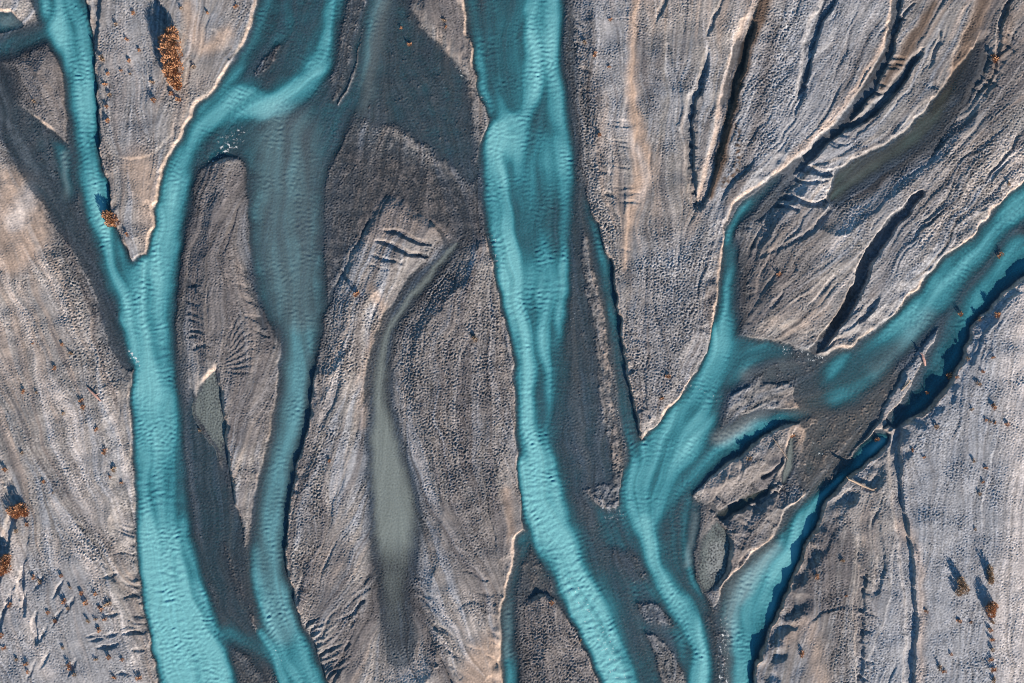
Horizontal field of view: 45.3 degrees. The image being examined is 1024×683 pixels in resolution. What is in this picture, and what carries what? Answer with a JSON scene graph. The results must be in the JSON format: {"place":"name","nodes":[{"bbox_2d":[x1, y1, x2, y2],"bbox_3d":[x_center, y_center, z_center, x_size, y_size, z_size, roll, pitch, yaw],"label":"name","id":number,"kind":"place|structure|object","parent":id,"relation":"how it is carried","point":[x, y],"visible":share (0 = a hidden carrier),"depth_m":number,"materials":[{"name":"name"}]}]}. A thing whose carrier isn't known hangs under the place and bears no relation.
{"place":"outdoors","nodes":[
{"label":"outdoors","id":0,"kind":"place"},
{"bbox_2d":[192,244,791,591],"bbox_3d":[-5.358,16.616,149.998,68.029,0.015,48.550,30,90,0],"label":"pool water","id":1,"kind":"structure","parent":0,"point":[396,521],"depth_m":150.00,"materials":[{"name":"grey liquid"}]},
{"bbox_2d":[0,0,1023,682],"bbox_3d":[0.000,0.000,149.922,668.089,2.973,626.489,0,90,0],"label":"ground","id":2,"kind":"structure","parent":0,"point":[706,118],"depth_m":149.58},
{"bbox_2d":[0,553,11,576],"bbox_3d":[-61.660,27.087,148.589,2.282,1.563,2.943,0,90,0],"label":"shrub","id":3,"kind":"object","parent":2,"relation":"on","point":[5,562],"visible":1,"depth_m":148.56,"materials":[{"name":"orange plant"}]},
{"bbox_2d":[6,503,29,518],"bbox_3d":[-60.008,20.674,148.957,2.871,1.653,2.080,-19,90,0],"label":"shrub","id":4,"kind":"object","parent":2,"relation":"on","point":[17,510],"visible":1,"depth_m":148.93,"materials":[{"name":"orange plant"}]},
{"bbox_2d":[88,388,100,401],"bbox_3d":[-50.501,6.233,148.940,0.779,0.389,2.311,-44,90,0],"label":"driftwood branch","id":5,"kind":"object","parent":2,"relation":"on","point":[94,394],"visible":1,"depth_m":148.90,"materials":[{"name":"brown wood"}]},
{"bbox_2d":[101,210,118,227],"bbox_3d":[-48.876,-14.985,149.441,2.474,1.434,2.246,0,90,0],"label":"shrub","id":6,"kind":"object","parent":2,"relation":"on","point":[110,221],"visible":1,"depth_m":149.35,"materials":[{"name":"orange plant"}]},
{"bbox_2d":[157,25,183,90],"bbox_3d":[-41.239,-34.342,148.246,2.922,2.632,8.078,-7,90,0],"label":"shrub","id":7,"kind":"object","parent":2,"relation":"on","point":[170,46],"visible":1,"depth_m":148.33,"materials":[{"name":"orange plant"}]},
{"bbox_2d":[847,477,875,490],"bbox_3d":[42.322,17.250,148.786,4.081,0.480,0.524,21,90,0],"label":"driftwood log","id":8,"kind":"object","parent":2,"relation":"on","point":[861,484],"visible":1,"depth_m":148.76,"materials":[{"name":"brown wood"}]},
{"bbox_2d":[955,577,969,595],"bbox_3d":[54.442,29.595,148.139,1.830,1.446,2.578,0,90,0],"label":"shrub","id":9,"kind":"object","parent":2,"relation":"on","point":[961,582],"visible":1,"depth_m":148.17,"materials":[{"name":"beige plant"}]},
{"bbox_2d":[986,565,994,584],"bbox_3d":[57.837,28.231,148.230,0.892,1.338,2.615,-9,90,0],"label":"shrub","id":10,"kind":"object","parent":2,"relation":"on","point":[990,574],"visible":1,"depth_m":148.25,"materials":[{"name":"beige plant"}]},
{"bbox_2d":[985,601,998,618],"bbox_3d":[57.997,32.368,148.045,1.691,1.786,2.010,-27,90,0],"label":"shrub","id":11,"kind":"object","parent":2,"relation":"on","point":[992,608],"visible":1,"depth_m":147.95,"materials":[{"name":"orange plant"}]},
{"bbox_2d":[0,0,1023,682],"bbox_3d":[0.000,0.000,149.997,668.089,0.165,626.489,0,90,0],"label":"water","id":12,"kind":"structure","parent":0,"point":[188,634],"depth_m":150.00,"materials":[{"name":"teal liquid"}]},
{"bbox_2d":[832,113,937,199],"bbox_3d":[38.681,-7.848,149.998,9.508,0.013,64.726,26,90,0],"label":"backwater","id":13,"kind":"structure","parent":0,"point":[835,193],"depth_m":150.00,"materials":[{"name":"grey liquid"}]}
]}

